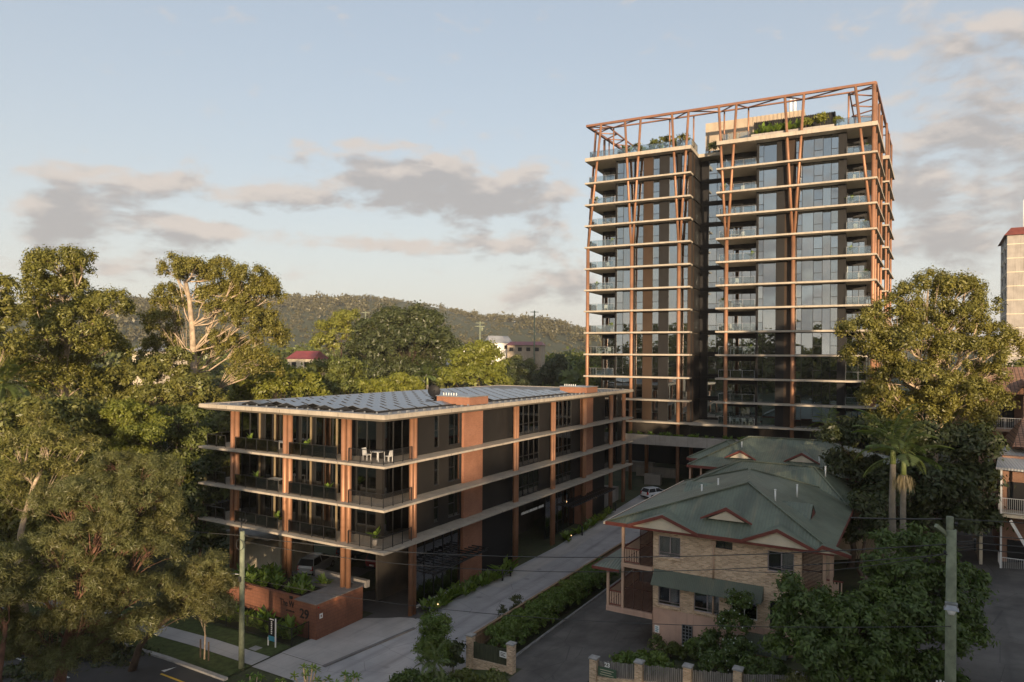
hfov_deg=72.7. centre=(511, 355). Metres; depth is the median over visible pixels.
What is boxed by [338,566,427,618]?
paved turn in
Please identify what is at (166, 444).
slope tree
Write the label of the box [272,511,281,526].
potted plant
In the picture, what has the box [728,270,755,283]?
sliding door
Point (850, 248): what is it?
potted plant
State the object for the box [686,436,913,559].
brick house
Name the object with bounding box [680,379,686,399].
window
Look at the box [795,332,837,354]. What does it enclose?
window
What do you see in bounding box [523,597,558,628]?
hedge bush
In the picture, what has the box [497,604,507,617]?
shrub
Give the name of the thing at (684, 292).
window
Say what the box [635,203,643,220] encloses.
window
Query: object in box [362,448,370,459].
chair
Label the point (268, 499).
sliding door
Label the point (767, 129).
planter plant
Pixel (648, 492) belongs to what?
parked car
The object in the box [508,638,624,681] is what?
driveway
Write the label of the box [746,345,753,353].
potted plant
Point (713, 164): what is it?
recess window
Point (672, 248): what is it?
window
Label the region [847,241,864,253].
sliding door
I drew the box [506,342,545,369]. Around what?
house
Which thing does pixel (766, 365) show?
window
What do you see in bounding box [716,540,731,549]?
window
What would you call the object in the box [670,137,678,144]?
roof bush
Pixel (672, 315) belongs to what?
window
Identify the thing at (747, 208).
sliding door
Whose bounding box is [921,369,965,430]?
slope tree
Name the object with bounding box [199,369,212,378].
slope tree
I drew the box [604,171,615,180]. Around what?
sliding door
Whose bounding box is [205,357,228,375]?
slope tree
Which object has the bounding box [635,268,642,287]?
window
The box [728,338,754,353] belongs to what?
sliding door
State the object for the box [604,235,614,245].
sliding door
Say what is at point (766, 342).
window
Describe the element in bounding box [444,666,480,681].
shrub
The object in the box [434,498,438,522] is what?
window
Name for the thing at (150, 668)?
road
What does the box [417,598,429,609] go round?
planter plant
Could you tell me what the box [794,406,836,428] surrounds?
window
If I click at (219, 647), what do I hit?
footpath
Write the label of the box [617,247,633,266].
window
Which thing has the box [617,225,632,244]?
window
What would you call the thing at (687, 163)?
window
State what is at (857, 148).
sliding door
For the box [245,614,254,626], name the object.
planter plant
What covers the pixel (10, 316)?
gum tree
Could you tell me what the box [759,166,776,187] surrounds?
window
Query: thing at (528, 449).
window
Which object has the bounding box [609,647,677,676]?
shrub
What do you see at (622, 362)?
window
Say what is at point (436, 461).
window
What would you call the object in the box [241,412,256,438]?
sliding door
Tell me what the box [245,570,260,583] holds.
planter plant
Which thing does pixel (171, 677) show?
road marking
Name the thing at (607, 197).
sliding door
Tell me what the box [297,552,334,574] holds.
parked car
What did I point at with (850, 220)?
sliding door
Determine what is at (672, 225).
window
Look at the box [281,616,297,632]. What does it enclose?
planter plant
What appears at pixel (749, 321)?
sliding door
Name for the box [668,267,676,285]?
window
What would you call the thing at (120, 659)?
leafy tree
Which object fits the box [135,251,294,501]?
gum tree
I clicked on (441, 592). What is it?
planter plant
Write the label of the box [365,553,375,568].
parked car
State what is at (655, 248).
window
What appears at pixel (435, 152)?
sky
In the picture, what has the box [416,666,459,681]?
shrub
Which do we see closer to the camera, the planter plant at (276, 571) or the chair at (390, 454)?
the chair at (390, 454)
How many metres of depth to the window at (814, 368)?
89.86 m
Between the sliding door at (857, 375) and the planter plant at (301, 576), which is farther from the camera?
the sliding door at (857, 375)
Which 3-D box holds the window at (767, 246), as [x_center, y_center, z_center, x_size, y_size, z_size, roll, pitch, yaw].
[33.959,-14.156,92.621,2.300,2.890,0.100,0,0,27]
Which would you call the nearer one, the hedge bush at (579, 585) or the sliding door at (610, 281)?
the hedge bush at (579, 585)
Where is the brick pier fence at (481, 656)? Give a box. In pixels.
[465,632,516,674]
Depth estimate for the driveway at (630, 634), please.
48.19 m
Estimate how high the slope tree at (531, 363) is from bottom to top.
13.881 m
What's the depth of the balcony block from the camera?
51.73 m
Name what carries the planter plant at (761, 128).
on the apartment tower at (676, 256)
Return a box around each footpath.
[31,596,268,664]
[252,653,322,680]
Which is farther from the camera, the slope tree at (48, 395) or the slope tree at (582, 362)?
the slope tree at (582, 362)
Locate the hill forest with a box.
[0,290,869,360]
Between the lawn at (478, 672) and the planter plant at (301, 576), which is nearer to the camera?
the lawn at (478, 672)
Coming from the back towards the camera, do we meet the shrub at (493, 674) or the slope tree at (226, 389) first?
the slope tree at (226, 389)
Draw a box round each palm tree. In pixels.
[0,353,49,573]
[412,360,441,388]
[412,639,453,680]
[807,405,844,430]
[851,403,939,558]
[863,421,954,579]
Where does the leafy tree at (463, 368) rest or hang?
on the ground at (532, 543)
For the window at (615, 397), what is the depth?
91.90 m
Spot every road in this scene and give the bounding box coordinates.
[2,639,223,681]
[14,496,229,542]
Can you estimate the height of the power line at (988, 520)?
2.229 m
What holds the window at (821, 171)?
in the apartment tower at (676, 256)
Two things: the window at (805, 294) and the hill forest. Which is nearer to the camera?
the window at (805, 294)
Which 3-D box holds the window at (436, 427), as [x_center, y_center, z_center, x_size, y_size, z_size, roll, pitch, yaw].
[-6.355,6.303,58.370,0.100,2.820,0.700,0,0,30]
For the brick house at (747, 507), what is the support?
on the ground at (532, 543)
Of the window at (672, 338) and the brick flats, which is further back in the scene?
the window at (672, 338)
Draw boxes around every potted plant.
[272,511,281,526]
[366,526,379,545]
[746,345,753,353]
[847,245,854,253]
[860,219,868,227]
[862,268,870,278]
[864,142,871,150]
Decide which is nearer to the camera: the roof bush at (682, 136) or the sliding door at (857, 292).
the sliding door at (857, 292)
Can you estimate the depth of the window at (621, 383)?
101.55 m
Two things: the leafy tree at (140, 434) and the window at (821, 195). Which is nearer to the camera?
the leafy tree at (140, 434)
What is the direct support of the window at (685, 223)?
in the apartment tower at (676, 256)
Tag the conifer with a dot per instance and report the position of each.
(434, 630)
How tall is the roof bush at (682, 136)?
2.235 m
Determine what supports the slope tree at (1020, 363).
on the ground at (532, 543)
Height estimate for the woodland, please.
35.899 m
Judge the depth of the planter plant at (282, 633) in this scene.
49.75 m
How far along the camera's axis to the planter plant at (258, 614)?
51.70 m
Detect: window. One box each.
[416,528,459,604]
[434,416,438,447]
[434,458,438,485]
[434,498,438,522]
[448,454,460,481]
[448,492,459,517]
[449,413,460,444]
[512,438,538,468]
[512,469,538,499]
[519,404,539,435]
[544,486,574,538]
[550,400,571,429]
[550,431,570,456]
[555,460,570,484]
[604,446,617,467]
[605,395,617,418]
[605,421,617,443]
[616,291,633,309]
[616,312,629,331]
[616,334,628,353]
[616,355,628,375]
[616,377,628,397]
[617,159,634,178]
[617,182,633,200]
[617,204,633,222]
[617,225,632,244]
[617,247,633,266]
[617,269,633,287]
[621,400,632,418]
[634,312,642,331]
[634,334,642,353]
[634,356,642,375]
[634,378,641,397]
[634,400,641,419]
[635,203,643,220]
[635,225,643,243]
[635,247,642,265]
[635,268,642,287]
[635,290,642,309]
[636,158,643,176]
[637,181,643,199]
[651,401,657,420]
[652,268,658,286]
[652,290,658,308]
[652,312,658,330]
[652,334,657,353]
[652,356,657,375]
[652,378,657,398]
[653,156,659,174]
[653,179,659,197]
[653,202,658,219]
[653,223,658,241]
[653,246,658,264]
[657,535,680,561]
[657,586,680,610]
[667,402,675,420]
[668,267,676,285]
[668,289,676,308]
[668,311,676,330]
[668,333,676,353]
[668,356,676,376]
[668,379,675,398]
[669,153,677,172]
[669,177,677,195]
[669,200,675,218]
[669,222,676,240]
[669,244,676,263]
[680,311,687,330]
[680,333,686,353]
[680,356,686,376]
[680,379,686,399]
[680,402,686,421]
[681,176,688,194]
[681,199,687,216]
[681,244,687,262]
[681,266,687,285]
[681,289,687,307]
[682,152,688,171]
[682,221,687,239]
[692,593,718,617]
[707,334,722,351]
[707,356,722,373]
[707,378,722,396]
[707,400,722,417]
[708,204,722,222]
[708,226,723,244]
[708,247,723,265]
[708,269,723,287]
[708,291,722,308]
[708,313,722,330]
[709,159,723,179]
[709,182,721,201]
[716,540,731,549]
[757,333,775,354]
[757,356,775,378]
[757,381,774,402]
[757,405,774,425]
[758,191,776,210]
[758,214,776,234]
[758,238,775,258]
[758,262,775,282]
[758,285,775,306]
[758,309,775,330]
[759,141,776,162]
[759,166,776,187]
[766,550,793,575]
[794,357,836,379]
[794,381,836,404]
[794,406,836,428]
[795,234,837,256]
[795,258,837,281]
[795,283,837,305]
[795,307,837,329]
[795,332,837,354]
[796,133,838,158]
[796,160,838,183]
[796,209,837,232]
[798,185,838,207]
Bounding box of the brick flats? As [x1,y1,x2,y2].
[978,367,1023,501]
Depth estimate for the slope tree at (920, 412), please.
90.69 m
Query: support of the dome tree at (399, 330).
on the ground at (532, 543)
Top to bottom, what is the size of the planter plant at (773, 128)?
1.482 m
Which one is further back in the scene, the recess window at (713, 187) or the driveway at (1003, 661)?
the recess window at (713, 187)
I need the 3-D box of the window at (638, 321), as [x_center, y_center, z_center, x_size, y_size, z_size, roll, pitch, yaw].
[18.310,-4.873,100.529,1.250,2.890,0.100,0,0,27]
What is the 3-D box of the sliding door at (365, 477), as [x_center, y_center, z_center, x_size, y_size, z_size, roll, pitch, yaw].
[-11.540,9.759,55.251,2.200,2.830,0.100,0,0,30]
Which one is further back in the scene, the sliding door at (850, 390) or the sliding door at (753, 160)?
the sliding door at (753, 160)
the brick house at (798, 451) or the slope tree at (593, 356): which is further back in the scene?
the slope tree at (593, 356)
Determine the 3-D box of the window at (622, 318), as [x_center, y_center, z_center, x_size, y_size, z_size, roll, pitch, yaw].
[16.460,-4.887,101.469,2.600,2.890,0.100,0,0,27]
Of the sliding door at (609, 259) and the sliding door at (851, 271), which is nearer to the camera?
the sliding door at (851, 271)
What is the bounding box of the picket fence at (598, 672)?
[588,654,861,681]
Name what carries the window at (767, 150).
in the apartment tower at (676, 256)
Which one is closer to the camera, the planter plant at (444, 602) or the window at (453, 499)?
the planter plant at (444, 602)
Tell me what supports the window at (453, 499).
in the apartment building
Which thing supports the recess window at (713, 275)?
in the apartment tower at (676, 256)
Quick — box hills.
[1,300,977,360]
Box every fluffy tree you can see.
[0,403,110,613]
[0,539,39,681]
[4,445,197,681]
[128,548,241,671]
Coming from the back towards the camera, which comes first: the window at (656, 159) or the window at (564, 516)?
the window at (656, 159)
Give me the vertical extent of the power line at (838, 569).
4.727 m
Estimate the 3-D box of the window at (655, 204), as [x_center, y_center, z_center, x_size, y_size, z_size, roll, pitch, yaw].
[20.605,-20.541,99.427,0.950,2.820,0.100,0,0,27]
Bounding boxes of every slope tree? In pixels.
[0,384,21,400]
[8,375,50,400]
[30,391,56,399]
[51,382,85,398]
[139,404,185,507]
[142,438,173,509]
[161,417,240,502]
[180,409,217,421]
[187,358,206,369]
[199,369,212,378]
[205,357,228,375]
[208,381,228,402]
[209,375,229,392]
[210,411,241,507]
[217,370,228,379]
[271,390,296,398]
[311,388,341,395]
[439,383,458,387]
[457,379,483,386]
[489,377,514,384]
[501,353,528,368]
[504,358,541,385]
[522,357,538,373]
[536,352,575,386]
[575,360,592,369]
[579,365,601,385]
[583,351,598,359]
[589,353,601,368]
[593,373,601,387]
[864,389,925,455]
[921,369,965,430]
[950,356,1023,461]
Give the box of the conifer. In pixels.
[410,608,460,667]
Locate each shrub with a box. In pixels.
[388,668,421,681]
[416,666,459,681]
[444,638,466,671]
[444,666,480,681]
[474,666,509,681]
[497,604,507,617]
[508,592,523,609]
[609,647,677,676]
[646,632,698,660]
[682,586,763,675]
[739,653,791,681]
[769,669,808,681]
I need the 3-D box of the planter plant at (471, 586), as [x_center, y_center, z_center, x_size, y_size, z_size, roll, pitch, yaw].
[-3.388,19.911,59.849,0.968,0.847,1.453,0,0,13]
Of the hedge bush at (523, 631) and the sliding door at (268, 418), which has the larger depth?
the sliding door at (268, 418)
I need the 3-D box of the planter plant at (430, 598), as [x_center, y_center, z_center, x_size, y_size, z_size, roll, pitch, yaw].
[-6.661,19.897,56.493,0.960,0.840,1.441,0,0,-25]
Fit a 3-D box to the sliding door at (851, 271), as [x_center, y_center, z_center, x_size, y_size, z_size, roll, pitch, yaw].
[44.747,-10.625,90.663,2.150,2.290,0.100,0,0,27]
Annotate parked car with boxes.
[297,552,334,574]
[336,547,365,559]
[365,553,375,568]
[640,486,662,497]
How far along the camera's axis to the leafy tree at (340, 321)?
198.21 m
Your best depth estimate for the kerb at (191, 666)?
45.53 m
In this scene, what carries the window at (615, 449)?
in the apartment building
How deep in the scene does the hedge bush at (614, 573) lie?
60.48 m
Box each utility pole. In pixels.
[233,518,246,669]
[934,516,975,681]
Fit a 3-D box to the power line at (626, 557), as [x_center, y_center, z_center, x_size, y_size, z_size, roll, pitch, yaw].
[-0.550,9.344,35.566,38.909,4.939,0.042,0,0,30]
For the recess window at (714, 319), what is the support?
in the apartment tower at (676, 256)
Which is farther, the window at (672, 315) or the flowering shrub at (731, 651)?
the window at (672, 315)
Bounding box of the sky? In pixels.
[0,0,1023,343]
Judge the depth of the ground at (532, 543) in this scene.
66.99 m
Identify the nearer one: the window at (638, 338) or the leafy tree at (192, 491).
the leafy tree at (192, 491)
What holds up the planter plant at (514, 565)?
on the walkway at (560, 551)
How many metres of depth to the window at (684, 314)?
97.57 m
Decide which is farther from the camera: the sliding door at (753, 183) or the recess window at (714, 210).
the recess window at (714, 210)
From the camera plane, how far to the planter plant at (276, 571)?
55.92 m
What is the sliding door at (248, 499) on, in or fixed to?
in the apartment building
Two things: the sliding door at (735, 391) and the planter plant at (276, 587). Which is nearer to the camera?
the planter plant at (276, 587)
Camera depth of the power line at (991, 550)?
25.46 m
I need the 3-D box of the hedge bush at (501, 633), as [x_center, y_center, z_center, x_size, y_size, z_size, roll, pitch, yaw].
[-0.599,18.674,45.853,2.469,2.384,2.955,0,0,30]
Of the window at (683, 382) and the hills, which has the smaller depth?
the window at (683, 382)
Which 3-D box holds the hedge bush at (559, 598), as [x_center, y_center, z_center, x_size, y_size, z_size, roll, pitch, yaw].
[2.846,18.678,51.797,2.528,2.407,2.841,0,0,30]
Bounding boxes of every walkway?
[282,617,419,664]
[487,496,647,587]
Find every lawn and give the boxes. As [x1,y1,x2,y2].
[3,601,251,676]
[32,589,288,655]
[472,669,508,677]
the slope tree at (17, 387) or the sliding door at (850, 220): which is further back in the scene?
the slope tree at (17, 387)
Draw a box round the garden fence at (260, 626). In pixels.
[187,606,308,646]
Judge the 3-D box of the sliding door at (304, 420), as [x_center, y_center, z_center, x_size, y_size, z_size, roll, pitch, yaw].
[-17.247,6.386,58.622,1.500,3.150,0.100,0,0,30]
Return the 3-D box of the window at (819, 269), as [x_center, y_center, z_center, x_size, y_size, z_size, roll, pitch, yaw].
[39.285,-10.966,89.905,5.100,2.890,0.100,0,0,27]
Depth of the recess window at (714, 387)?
101.08 m
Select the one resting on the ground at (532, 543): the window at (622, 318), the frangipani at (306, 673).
the frangipani at (306, 673)
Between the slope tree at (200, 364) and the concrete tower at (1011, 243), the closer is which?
the concrete tower at (1011, 243)
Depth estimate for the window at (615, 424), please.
91.90 m
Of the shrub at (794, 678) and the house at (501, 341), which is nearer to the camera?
the shrub at (794, 678)
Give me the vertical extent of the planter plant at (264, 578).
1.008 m
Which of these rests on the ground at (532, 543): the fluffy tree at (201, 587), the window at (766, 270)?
the fluffy tree at (201, 587)
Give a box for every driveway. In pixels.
[294,489,664,681]
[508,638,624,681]
[516,570,652,676]
[915,530,1023,681]
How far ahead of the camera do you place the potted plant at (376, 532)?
52.35 m
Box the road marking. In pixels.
[161,673,183,681]
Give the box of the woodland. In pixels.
[0,342,601,399]
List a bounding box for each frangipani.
[238,671,266,681]
[275,677,286,681]
[289,662,332,681]
[331,670,362,681]
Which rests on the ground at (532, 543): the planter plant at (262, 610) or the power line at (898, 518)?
the planter plant at (262, 610)
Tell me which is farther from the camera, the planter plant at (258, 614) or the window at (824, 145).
the window at (824, 145)
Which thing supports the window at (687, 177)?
in the apartment tower at (676, 256)
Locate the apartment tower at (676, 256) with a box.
[583,81,894,489]
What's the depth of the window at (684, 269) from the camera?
97.59 m
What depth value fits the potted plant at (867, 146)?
87.16 m
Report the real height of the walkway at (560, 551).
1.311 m
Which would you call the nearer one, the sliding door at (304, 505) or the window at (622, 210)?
the sliding door at (304, 505)
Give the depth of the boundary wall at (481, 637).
50.54 m
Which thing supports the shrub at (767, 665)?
on the ground at (532, 543)
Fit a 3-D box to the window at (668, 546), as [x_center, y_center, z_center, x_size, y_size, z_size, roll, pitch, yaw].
[9.944,12.005,43.681,1.500,1.420,0.690,0,0,30]
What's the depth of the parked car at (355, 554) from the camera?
69.08 m
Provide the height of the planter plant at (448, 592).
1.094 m
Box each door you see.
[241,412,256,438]
[241,453,256,476]
[241,491,256,513]
[264,413,295,447]
[264,456,295,483]
[264,494,295,520]
[300,416,309,444]
[300,460,309,484]
[300,500,311,523]
[314,462,340,492]
[314,502,340,530]
[315,417,346,453]
[355,509,375,535]
[356,420,375,456]
[356,466,375,497]
[384,464,408,493]
[384,506,408,537]
[385,419,408,457]
[603,297,614,309]
[603,318,614,331]
[603,338,614,353]
[603,359,614,374]
[603,380,613,388]
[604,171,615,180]
[604,193,615,202]
[604,214,615,223]
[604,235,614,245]
[604,256,614,266]
[604,276,614,288]
[725,155,756,166]
[725,203,755,213]
[726,179,756,190]
[726,225,755,236]
[727,383,754,400]
[727,406,754,422]
[728,248,755,260]
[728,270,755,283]
[728,293,755,306]
[728,315,755,330]
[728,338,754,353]
[728,360,754,377]
[770,601,775,628]
[845,386,863,404]
[845,411,862,427]
[846,265,864,279]
[846,289,864,303]
[846,313,862,329]
[846,337,863,354]
[846,362,863,379]
[847,142,865,152]
[847,168,863,178]
[847,192,864,203]
[847,216,864,228]
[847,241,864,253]
[993,404,1013,427]
[1007,539,1023,562]
[1008,482,1023,510]
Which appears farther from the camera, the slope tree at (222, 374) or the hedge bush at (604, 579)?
the slope tree at (222, 374)
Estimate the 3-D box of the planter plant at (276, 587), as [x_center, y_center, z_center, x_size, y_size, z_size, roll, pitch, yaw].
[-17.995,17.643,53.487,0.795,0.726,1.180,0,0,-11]
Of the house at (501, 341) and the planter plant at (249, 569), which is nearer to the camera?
the planter plant at (249, 569)
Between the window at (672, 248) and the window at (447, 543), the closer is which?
the window at (447, 543)
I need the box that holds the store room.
[225,527,312,571]
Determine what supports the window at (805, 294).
in the apartment tower at (676, 256)
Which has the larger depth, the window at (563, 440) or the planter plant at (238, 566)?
the window at (563, 440)
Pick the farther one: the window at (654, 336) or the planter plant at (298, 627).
the window at (654, 336)
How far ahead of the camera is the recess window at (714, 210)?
101.18 m
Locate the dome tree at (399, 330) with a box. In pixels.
[339,300,464,386]
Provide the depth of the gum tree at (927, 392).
58.22 m
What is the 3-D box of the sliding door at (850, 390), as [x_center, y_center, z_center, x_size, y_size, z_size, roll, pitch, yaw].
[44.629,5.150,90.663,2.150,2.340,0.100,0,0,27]
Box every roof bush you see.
[632,142,642,149]
[650,139,661,146]
[658,134,671,146]
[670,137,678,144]
[677,133,690,145]
[706,140,717,149]
[800,117,814,125]
[811,111,829,124]
[832,115,844,125]
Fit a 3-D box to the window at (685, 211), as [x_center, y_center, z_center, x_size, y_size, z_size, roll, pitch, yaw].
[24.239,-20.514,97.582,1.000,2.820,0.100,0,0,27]
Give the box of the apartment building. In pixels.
[198,384,632,615]
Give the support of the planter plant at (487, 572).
on the driveway at (382, 662)
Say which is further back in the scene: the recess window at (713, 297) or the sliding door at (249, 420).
the recess window at (713, 297)
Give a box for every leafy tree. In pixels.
[0,392,142,598]
[2,608,163,681]
[15,395,165,571]
[80,396,173,569]
[143,401,223,561]
[160,451,229,559]
[223,356,331,400]
[301,355,369,394]
[306,308,373,360]
[354,371,427,392]
[434,339,513,386]
[753,521,1000,681]
[803,411,887,567]
[842,487,896,581]
[854,415,1015,564]
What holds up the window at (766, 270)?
in the apartment tower at (676, 256)
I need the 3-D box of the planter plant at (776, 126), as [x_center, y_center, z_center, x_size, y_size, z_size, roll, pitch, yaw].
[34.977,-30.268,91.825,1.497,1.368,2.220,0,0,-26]
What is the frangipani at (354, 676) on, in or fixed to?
on the ground at (532, 543)
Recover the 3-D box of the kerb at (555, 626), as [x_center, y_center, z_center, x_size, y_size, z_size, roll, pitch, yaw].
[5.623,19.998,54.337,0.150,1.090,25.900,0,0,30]
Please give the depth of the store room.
66.06 m
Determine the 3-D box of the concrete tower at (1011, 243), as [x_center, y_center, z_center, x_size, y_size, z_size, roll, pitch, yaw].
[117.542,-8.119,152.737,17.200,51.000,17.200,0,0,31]
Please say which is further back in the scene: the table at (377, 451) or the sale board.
the table at (377, 451)
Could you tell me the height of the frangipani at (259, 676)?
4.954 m
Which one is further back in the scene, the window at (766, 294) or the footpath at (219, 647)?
the window at (766, 294)
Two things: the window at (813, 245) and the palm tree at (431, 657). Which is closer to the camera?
the palm tree at (431, 657)
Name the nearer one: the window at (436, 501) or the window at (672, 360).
the window at (436, 501)
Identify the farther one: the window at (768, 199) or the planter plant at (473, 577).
the window at (768, 199)
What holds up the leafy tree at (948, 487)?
on the ground at (532, 543)
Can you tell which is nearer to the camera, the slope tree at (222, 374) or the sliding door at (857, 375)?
the sliding door at (857, 375)
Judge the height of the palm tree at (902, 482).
12.556 m
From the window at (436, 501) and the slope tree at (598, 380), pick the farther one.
the slope tree at (598, 380)
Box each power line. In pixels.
[45,506,239,535]
[244,541,947,571]
[246,536,945,557]
[247,578,950,627]
[730,553,942,572]
[850,517,941,519]
[954,518,1023,523]
[957,533,1023,538]
[957,541,1023,546]
[957,547,1023,553]
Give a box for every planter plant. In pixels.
[217,612,238,622]
[233,562,247,572]
[245,563,255,572]
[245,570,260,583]
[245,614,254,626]
[250,605,269,615]
[250,613,266,626]
[255,608,278,618]
[256,574,271,586]
[257,568,270,579]
[258,569,274,578]
[263,611,277,624]
[266,562,277,571]
[267,562,281,573]
[268,575,282,585]
[270,567,284,576]
[272,581,282,589]
[278,613,297,631]
[279,629,290,638]
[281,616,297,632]
[281,630,297,638]
[284,581,299,590]
[291,621,305,634]
[293,572,310,581]
[294,583,310,594]
[300,578,311,586]
[314,573,332,583]
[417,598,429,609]
[424,595,435,602]
[425,600,442,610]
[435,587,445,595]
[439,599,452,605]
[443,589,462,598]
[452,585,463,596]
[460,585,472,594]
[463,578,473,588]
[467,583,476,591]
[469,574,478,582]
[475,575,485,586]
[483,570,496,577]
[487,554,514,574]
[492,571,503,579]
[498,557,519,572]
[758,122,769,132]
[762,126,771,131]
[768,121,779,131]
[774,123,782,130]
[792,119,800,128]
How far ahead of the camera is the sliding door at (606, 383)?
106.04 m
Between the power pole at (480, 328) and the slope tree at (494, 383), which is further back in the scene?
the power pole at (480, 328)
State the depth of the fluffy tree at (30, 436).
51.92 m
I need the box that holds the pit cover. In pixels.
[249,645,261,650]
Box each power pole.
[475,321,484,339]
[533,311,534,370]
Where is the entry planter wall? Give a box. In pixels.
[226,565,369,639]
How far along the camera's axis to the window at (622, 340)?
101.58 m
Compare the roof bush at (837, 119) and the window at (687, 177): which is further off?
the window at (687, 177)
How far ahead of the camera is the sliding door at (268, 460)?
60.68 m
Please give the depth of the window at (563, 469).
79.20 m
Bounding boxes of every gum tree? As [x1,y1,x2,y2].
[0,244,140,566]
[0,272,33,366]
[79,344,230,549]
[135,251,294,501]
[831,263,1023,535]
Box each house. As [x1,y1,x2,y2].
[132,345,189,397]
[285,351,329,375]
[484,336,511,363]
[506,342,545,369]
[592,460,853,660]
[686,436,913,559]
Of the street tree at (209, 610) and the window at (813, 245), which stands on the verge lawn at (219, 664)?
the street tree at (209, 610)
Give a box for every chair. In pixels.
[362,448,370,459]
[384,450,392,461]
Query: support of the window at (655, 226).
in the apartment tower at (676, 256)
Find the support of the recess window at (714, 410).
in the apartment tower at (676, 256)
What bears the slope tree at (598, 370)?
on the ground at (532, 543)
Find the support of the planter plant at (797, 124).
on the apartment tower at (676, 256)
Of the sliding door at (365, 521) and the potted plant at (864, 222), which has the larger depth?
the potted plant at (864, 222)
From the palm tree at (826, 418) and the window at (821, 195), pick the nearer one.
the palm tree at (826, 418)
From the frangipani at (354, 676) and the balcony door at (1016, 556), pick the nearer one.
the frangipani at (354, 676)
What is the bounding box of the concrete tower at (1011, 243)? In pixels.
[998,200,1023,366]
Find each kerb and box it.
[31,617,227,680]
[323,627,415,666]
[516,569,632,656]
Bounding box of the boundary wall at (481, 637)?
[473,542,621,646]
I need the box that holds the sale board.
[267,617,275,647]
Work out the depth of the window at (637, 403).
100.52 m
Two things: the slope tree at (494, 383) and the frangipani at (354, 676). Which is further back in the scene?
the slope tree at (494, 383)
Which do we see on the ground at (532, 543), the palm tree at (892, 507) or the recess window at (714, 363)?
the palm tree at (892, 507)
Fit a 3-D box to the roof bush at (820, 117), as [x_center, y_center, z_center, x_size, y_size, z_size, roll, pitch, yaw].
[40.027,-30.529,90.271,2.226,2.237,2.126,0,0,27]
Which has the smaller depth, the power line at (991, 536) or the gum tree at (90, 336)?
the power line at (991, 536)
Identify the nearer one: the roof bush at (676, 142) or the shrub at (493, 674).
the shrub at (493, 674)
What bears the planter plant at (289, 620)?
on the ground at (532, 543)
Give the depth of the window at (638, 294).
100.49 m
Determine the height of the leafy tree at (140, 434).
17.668 m
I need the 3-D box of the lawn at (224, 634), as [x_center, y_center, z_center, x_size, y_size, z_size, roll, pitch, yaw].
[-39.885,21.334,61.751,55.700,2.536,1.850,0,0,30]
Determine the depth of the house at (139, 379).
126.04 m
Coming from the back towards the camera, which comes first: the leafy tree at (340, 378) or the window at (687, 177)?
the leafy tree at (340, 378)
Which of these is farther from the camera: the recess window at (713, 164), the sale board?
the recess window at (713, 164)
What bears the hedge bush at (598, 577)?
on the ground at (532, 543)
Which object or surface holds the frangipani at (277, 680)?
on the ground at (532, 543)
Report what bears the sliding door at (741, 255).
in the apartment tower at (676, 256)
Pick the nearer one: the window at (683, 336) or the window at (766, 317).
the window at (766, 317)
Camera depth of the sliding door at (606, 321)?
106.14 m
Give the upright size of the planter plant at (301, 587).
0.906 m
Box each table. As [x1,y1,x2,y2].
[267,477,281,483]
[370,450,384,461]
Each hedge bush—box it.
[483,620,518,648]
[500,611,535,645]
[511,603,544,636]
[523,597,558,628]
[537,589,568,621]
[546,583,575,613]
[558,577,586,606]
[569,570,597,599]
[574,566,605,593]
[583,562,606,587]
[594,558,618,580]
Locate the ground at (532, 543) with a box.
[6,353,995,681]
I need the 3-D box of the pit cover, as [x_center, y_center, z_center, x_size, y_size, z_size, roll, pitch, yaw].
[-17.749,20.247,48.185,0.700,0.040,0.600,0,0,30]
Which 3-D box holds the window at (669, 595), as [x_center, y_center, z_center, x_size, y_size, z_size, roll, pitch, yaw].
[9.921,15.070,43.681,1.500,1.390,0.690,0,0,30]
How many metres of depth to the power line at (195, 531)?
46.58 m
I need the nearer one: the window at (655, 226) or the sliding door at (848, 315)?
the sliding door at (848, 315)
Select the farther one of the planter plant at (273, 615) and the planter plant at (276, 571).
the planter plant at (276, 571)
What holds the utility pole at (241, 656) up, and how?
on the verge lawn at (219, 664)
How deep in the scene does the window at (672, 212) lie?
98.38 m
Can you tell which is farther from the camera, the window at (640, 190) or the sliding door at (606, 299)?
the sliding door at (606, 299)
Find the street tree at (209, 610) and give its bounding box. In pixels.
[190,607,224,658]
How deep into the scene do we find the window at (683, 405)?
97.58 m
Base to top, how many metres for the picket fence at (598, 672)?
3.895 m
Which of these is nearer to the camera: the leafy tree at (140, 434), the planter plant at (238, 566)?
the planter plant at (238, 566)
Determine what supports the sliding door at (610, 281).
in the apartment tower at (676, 256)
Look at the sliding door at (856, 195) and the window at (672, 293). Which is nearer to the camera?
the sliding door at (856, 195)
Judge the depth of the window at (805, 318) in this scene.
89.93 m
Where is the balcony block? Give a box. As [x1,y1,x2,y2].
[972,417,1023,567]
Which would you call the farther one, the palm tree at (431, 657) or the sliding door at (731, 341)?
the sliding door at (731, 341)
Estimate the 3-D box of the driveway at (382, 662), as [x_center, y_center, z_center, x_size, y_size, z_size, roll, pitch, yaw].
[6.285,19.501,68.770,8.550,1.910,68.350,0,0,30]
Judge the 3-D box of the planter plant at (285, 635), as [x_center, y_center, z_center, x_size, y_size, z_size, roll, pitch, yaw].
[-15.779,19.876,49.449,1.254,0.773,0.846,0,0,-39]
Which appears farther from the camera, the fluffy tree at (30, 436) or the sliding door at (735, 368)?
the sliding door at (735, 368)
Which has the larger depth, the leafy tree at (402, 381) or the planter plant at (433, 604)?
the leafy tree at (402, 381)
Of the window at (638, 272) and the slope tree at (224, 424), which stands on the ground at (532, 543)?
the slope tree at (224, 424)
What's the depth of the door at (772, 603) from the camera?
40.47 m
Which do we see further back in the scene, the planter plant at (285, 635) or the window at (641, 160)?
the window at (641, 160)

